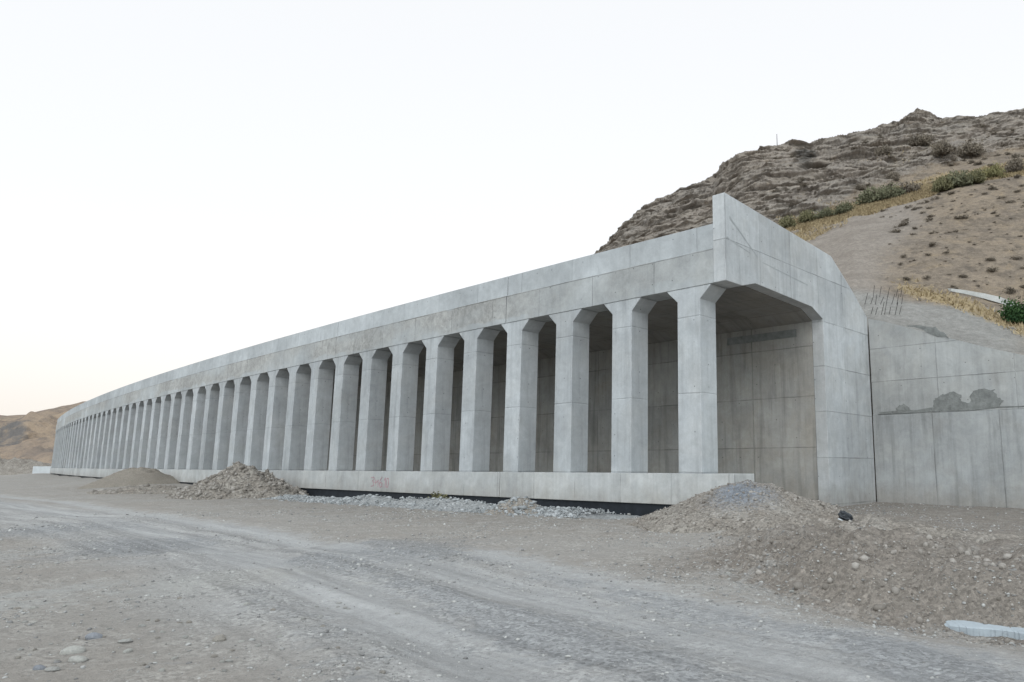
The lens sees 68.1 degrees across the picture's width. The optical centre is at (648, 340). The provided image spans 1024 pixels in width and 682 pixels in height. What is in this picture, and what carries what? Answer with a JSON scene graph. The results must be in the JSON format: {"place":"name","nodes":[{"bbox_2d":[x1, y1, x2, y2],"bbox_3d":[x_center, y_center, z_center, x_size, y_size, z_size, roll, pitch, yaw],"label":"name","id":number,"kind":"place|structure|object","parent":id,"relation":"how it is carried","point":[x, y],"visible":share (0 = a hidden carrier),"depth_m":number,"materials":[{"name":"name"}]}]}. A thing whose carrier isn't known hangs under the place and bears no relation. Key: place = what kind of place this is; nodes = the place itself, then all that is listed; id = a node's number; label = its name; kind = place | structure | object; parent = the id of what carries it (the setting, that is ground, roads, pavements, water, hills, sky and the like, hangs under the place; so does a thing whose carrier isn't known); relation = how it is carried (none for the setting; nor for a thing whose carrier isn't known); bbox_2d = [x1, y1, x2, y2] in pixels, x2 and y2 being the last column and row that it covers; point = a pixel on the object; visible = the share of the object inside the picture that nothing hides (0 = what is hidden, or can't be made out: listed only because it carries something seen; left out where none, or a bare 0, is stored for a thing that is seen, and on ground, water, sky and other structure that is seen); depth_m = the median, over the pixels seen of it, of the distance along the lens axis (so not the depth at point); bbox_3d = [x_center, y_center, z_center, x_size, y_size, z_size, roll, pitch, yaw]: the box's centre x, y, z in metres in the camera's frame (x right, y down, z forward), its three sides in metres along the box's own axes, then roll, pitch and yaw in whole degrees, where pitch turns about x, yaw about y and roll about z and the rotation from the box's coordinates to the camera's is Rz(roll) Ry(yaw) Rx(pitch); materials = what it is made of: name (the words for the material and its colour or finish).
{"place":"outdoors","nodes":[
{"label":"outdoors","id":0,"kind":"place"},
{"bbox_2d":[0,415,24,420],"bbox_3d":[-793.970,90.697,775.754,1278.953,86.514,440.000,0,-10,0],"label":"ridge","id":1,"kind":"structure","parent":0,"point":[8,418],"depth_m":777.41,"materials":[{"name":"beige soil"}]},
{"bbox_2d":[0,401,85,463],"bbox_3d":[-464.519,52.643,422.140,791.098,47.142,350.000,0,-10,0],"label":"distant hill","id":2,"kind":"structure","parent":0,"point":[30,435],"depth_m":381.46,"materials":[{"name":"brown soil"}]},
{"bbox_2d":[0,473,1023,681],"bbox_3d":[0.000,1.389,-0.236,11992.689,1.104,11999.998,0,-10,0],"label":"ground","id":3,"kind":"structure","parent":0,"point":[785,644],"depth_m":9.04,"materials":[{"name":"grey gravel"}]},
{"bbox_2d":[0,457,51,474],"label":"earth berm","id":4,"kind":"structure","parent":3,"relation":"on","point":[14,466],"depth_m":145.07,"materials":[{"name":"grey soil"}]},
{"bbox_2d":[32,665,45,669],"bbox_3d":[-4.723,2.542,5.740,0.090,0.056,0.054,11,-14,-15],"label":"stone","id":5,"kind":"object","parent":3,"relation":"on","point":[39,667],"visible":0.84,"depth_m":5.72,"materials":[{"name":"grey stone"}]},
{"bbox_2d":[32,466,50,473],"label":"concrete block","id":6,"kind":"object","parent":3,"relation":"on","point":[41,469],"depth_m":135.27,"materials":[{"name":"grey concrete"}]},
{"bbox_2d":[44,666,60,671],"bbox_3d":[-4.613,2.543,5.723,0.108,0.045,0.093,-7,-12,37],"label":"stone","id":7,"kind":"object","parent":3,"relation":"on","point":[51,669],"visible":0.98,"depth_m":5.70,"materials":[{"name":"grey stone"}]},
{"bbox_2d":[59,645,85,654],"bbox_3d":[-4.852,2.617,6.232,0.192,0.100,0.116,0,-2,-12],"label":"stone","id":8,"kind":"object","parent":3,"relation":"on","point":[74,649],"visible":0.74,"depth_m":6.20,"materials":[{"name":"grey stone"}]},
{"bbox_2d":[68,655,87,662],"bbox_3d":[-4.629,2.586,6.003,0.157,0.064,0.096,0,-17,6],"label":"stone","id":9,"kind":"object","parent":3,"relation":"on","point":[75,659],"visible":0.92,"depth_m":5.97,"materials":[{"name":"grey stone"}]},
{"bbox_2d":[85,632,102,639],"bbox_3d":[-5.018,2.676,6.694,0.148,0.077,0.089,8,-9,-4],"label":"stone","id":10,"kind":"object","parent":3,"relation":"on","point":[93,635],"visible":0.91,"depth_m":6.67,"materials":[{"name":"grey stone"}]},
{"bbox_2d":[117,638,132,642],"bbox_3d":[-4.657,2.674,6.584,0.123,0.048,0.105,2,-18,-17],"label":"stone","id":11,"kind":"object","parent":3,"relation":"on","point":[129,640],"visible":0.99,"depth_m":6.55,"materials":[{"name":"beige stone"}]},
{"bbox_2d":[123,648,132,652],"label":"stone","id":12,"kind":"object","parent":3,"relation":"on","point":[128,650],"visible":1,"depth_m":6.27,"materials":[{"name":"grey stone"}]},
{"bbox_2d":[77,467,179,488],"bbox_3d":[-39.994,10.650,57.365,7.516,1.744,6.323,0,-10,0],"label":"sand mound","id":13,"kind":"object","parent":3,"relation":"on","point":[134,476],"visible":0.98,"depth_m":55.90,"materials":[{"name":"beige sand"}]},
{"bbox_2d":[87,483,181,493],"bbox_3d":[-32.043,9.483,47.203,7.197,0.842,4.005,0,-10,0],"label":"rubble heap","id":14,"kind":"object","parent":3,"relation":"on","point":[148,488],"visible":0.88,"depth_m":46.12,"materials":[{"name":"gravel"}]},
{"bbox_2d":[212,634,225,641],"bbox_3d":[-3.897,2.712,6.719,0.105,0.094,0.099,-7,-12,35],"label":"stone","id":15,"kind":"object","parent":3,"relation":"on","point":[219,638],"visible":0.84,"depth_m":6.70,"materials":[{"name":"beige stone"}]},
{"bbox_2d":[165,461,309,499],"bbox_3d":[-22.749,7.858,41.463,7.752,2.229,5.601,-5,-11,25],"label":"rubble heap","id":16,"kind":"object","parent":3,"relation":"on","point":[237,480],"visible":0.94,"depth_m":40.07,"materials":[{"name":"gravel"}]},
{"bbox_2d":[284,496,640,519],"bbox_3d":[-13.621,7.419,34.744,34.130,0.475,3.487,-8,-13,41],"label":"gravel strip","id":17,"kind":"object","parent":3,"relation":"on","point":[462,504],"visible":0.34,"depth_m":28.94,"materials":[{"name":"grey gravel"}]},
{"bbox_2d":[246,494,624,518],"bbox_3d":[-13.869,7.339,34.459,32.181,0.587,4.897,-8,-13,40],"label":"crushed stone","id":18,"kind":"object","parent":17,"relation":"on","point":[578,510],"visible":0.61,"depth_m":29.64,"materials":[{"name":"grey gravel"}]},
{"bbox_2d":[430,491,448,498],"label":"weed","id":19,"kind":"object","parent":17,"relation":"on","point":[435,495],"visible":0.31,"depth_m":31.85,"materials":[{"name":"green plant"}]},
{"bbox_2d":[478,496,543,514],"bbox_3d":[-4.734,5.937,26.505,3.447,0.804,2.009,-8,-13,39],"label":"ballast heap","id":20,"kind":"object","parent":17,"relation":"on","point":[518,505],"visible":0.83,"depth_m":25.93,"materials":[{"name":"gravel"}]},
{"bbox_2d":[50,193,875,515],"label":"concrete gallery","id":21,"kind":"object","parent":3,"relation":"on","point":[666,371],"visible":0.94,"depth_m":31.52,"materials":[{"name":"grey concrete"}]},
{"bbox_2d":[627,479,856,532],"bbox_3d":[2.779,4.394,19.767,6.933,1.379,6.720,0,-10,0],"label":"gravel mound","id":22,"kind":"object","parent":3,"relation":"on","point":[728,506],"visible":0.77,"depth_m":18.20,"materials":[{"name":"grey gravel"}]},
{"bbox_2d":[694,525,1023,645],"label":"earth clods","id":23,"kind":"object","parent":3,"relation":"on","point":[895,590],"visible":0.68,"depth_m":9.99,"materials":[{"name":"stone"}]},
{"bbox_2d":[715,512,1023,543],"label":"spoil ridge","id":24,"kind":"structure","parent":3,"relation":"on","point":[831,521],"depth_m":14.28,"materials":[{"name":"soil"}]},
{"bbox_2d":[838,510,853,520],"bbox_3d":[3.831,3.427,14.409,0.319,0.249,0.239,0,-10,0],"label":"plastic bag","id":25,"kind":"object","parent":24,"relation":"on","point":[844,515],"visible":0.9,"depth_m":14.36,"materials":[{"name":"black plastic"}]},
{"bbox_2d":[868,319,1023,508],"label":"retaining wall","id":26,"kind":"structure","parent":3,"relation":"on","point":[948,421],"depth_m":29.96,"materials":[{"name":"concrete"}]},
{"bbox_2d":[944,620,1023,639],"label":"concrete strip","id":27,"kind":"object","parent":3,"relation":"on","point":[971,628],"visible":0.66,"depth_m":8.26,"materials":[{"name":"grey concrete"}]},
{"bbox_2d":[0,0,1023,415],"label":"sky","id":28,"kind":"structure","parent":0,"point":[183,183],"materials":[{"name":"white"}]},
{"bbox_2d":[594,108,1023,500],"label":"hillside","id":29,"kind":"structure","parent":0,"point":[861,252],"depth_m":51.24,"materials":[{"name":"brown stone"}]},
{"bbox_2d":[777,215,797,227],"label":"shrub","id":30,"kind":"object","parent":29,"relation":"on","point":[786,222],"visible":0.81,"depth_m":56.75,"materials":[{"name":"green plant"}]},
{"bbox_2d":[797,209,817,222],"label":"shrub","id":31,"kind":"object","parent":29,"relation":"on","point":[807,215],"visible":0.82,"depth_m":57.10,"materials":[{"name":"green plant"}]},
{"bbox_2d":[813,206,832,218],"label":"shrub","id":32,"kind":"object","parent":29,"relation":"on","point":[822,214],"visible":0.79,"depth_m":56.40,"materials":[{"name":"green plant"}]},
{"bbox_2d":[832,200,855,214],"bbox_3d":[14.804,-10.053,55.982,2.053,1.294,1.856,8,-12,-39],"label":"shrub","id":33,"kind":"object","parent":29,"relation":"on","point":[843,208],"visible":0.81,"depth_m":55.63,"materials":[{"name":"green plant"}]},
{"bbox_2d":[855,183,865,190],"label":"shrub","id":34,"kind":"object","parent":29,"relation":"on","point":[863,186],"visible":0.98,"depth_m":63.35,"materials":[{"name":"grey plant"}]},
{"bbox_2d":[853,185,889,204],"bbox_3d":[17.364,-11.127,56.792,2.277,1.693,2.636,8,-12,-38],"label":"shrub","id":35,"kind":"object","parent":29,"relation":"on","point":[868,195],"visible":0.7,"depth_m":56.53,"materials":[{"name":"green plant"}]},
{"bbox_2d":[873,143,893,155],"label":"shrub","id":36,"kind":"object","parent":29,"relation":"on","point":[886,150],"visible":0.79,"depth_m":76.67,"materials":[{"name":"grey plant"}]},
{"bbox_2d":[865,285,902,314],"bbox_3d":[11.364,-1.909,35.748,1.828,2.162,3.681,-3,-10,18],"label":"rebar mat","id":37,"kind":"object","parent":29,"relation":"on","point":[886,301],"visible":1,"depth_m":35.60,"materials":[{"name":"metal"}]},
{"bbox_2d":[874,181,906,200],"bbox_3d":[18.323,-11.269,56.311,1.990,1.479,2.303,4,-11,-25],"label":"shrub","id":38,"kind":"object","parent":29,"relation":"on","point":[893,191],"visible":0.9,"depth_m":55.82,"materials":[{"name":"green plant"}]},
{"bbox_2d":[885,172,902,178],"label":"shrub","id":39,"kind":"object","parent":29,"relation":"on","point":[891,175],"visible":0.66,"depth_m":64.60,"materials":[{"name":"grey plant"}]},
{"bbox_2d":[776,145,1023,336],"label":"dry grass","id":40,"kind":"structure","parent":29,"relation":"on","point":[864,208],"depth_m":53.42,"materials":[{"name":"beige plant"}]},
{"bbox_2d":[898,179,922,192],"bbox_3d":[19.824,-11.639,56.340,2.063,1.197,1.643,-5,-11,28],"label":"shrub","id":41,"kind":"object","parent":29,"relation":"on","point":[908,187],"visible":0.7,"depth_m":56.01,"materials":[{"name":"grey plant"}]},
{"bbox_2d":[904,130,934,146],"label":"shrub","id":42,"kind":"object","parent":29,"relation":"on","point":[921,140],"visible":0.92,"depth_m":77.79,"materials":[{"name":"grey plant"}]},
{"bbox_2d":[925,138,953,157],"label":"shrub","id":43,"kind":"object","parent":29,"relation":"on","point":[940,148],"visible":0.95,"depth_m":66.02,"materials":[{"name":"grey plant"}]},
{"bbox_2d":[927,174,954,191],"bbox_3d":[20.947,-11.168,52.849,2.162,1.388,1.868,6,-11,-30],"label":"shrub","id":44,"kind":"object","parent":29,"relation":"on","point":[940,184],"visible":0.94,"depth_m":52.38,"materials":[{"name":"green plant"}]},
{"bbox_2d":[946,169,978,187],"bbox_3d":[22.056,-11.483,52.695,2.106,1.566,2.438,2,-10,-13],"label":"shrub","id":45,"kind":"object","parent":29,"relation":"on","point":[959,180],"visible":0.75,"depth_m":52.22,"materials":[{"name":"green plant"}]},
{"bbox_2d":[954,138,986,157],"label":"shrub","id":46,"kind":"object","parent":29,"relation":"on","point":[972,149],"visible":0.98,"depth_m":66.77,"materials":[{"name":"grey plant"}]},
{"bbox_2d":[964,168,986,184],"bbox_3d":[23.204,-11.627,52.602,2.004,1.287,1.732,3,-10,-20],"label":"shrub","id":47,"kind":"object","parent":29,"relation":"on","point":[981,178],"visible":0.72,"depth_m":52.12,"materials":[{"name":"green plant"}]},
{"bbox_2d":[948,288,1012,305],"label":"drain kerb","id":48,"kind":"structure","parent":29,"relation":"on","point":[992,298],"depth_m":36.76,"materials":[{"name":"concrete"}]},
{"bbox_2d":[986,267,998,271],"bbox_3d":[18.460,-3.812,39.683,0.987,0.339,0.714,17,-20,-61],"label":"scrub cushion","id":49,"kind":"object","parent":29,"relation":"on","point":[990,269],"visible":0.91,"depth_m":39.55,"materials":[{"name":"brown plant"}]},
{"bbox_2d":[979,162,1009,177],"bbox_3d":[25.048,-12.309,53.722,2.517,1.477,1.787,-7,-12,36],"label":"shrub","id":50,"kind":"object","parent":29,"relation":"on","point":[995,171],"visible":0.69,"depth_m":53.42,"materials":[{"name":"green plant"}]},
{"bbox_2d":[997,292,1023,324],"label":"leafy bush","id":51,"kind":"object","parent":29,"relation":"on","point":[1014,312],"visible":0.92,"depth_m":33.20,"materials":[{"name":"green plant"}]},
{"bbox_2d":[999,156,1023,172],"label":"shrub","id":52,"kind":"object","parent":29,"relation":"on","point":[1014,165],"visible":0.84,"depth_m":54.61,"materials":[{"name":"grey plant"}]},
{"bbox_2d":[1004,286,1020,291],"bbox_3d":[18.375,-2.580,37.668,0.664,0.360,0.907,5,-11,-28],"label":"scrub cushion","id":53,"kind":"object","parent":29,"relation":"on","point":[1010,289],"visible":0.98,"depth_m":37.51,"materials":[{"name":"brown plant"}]}
]}

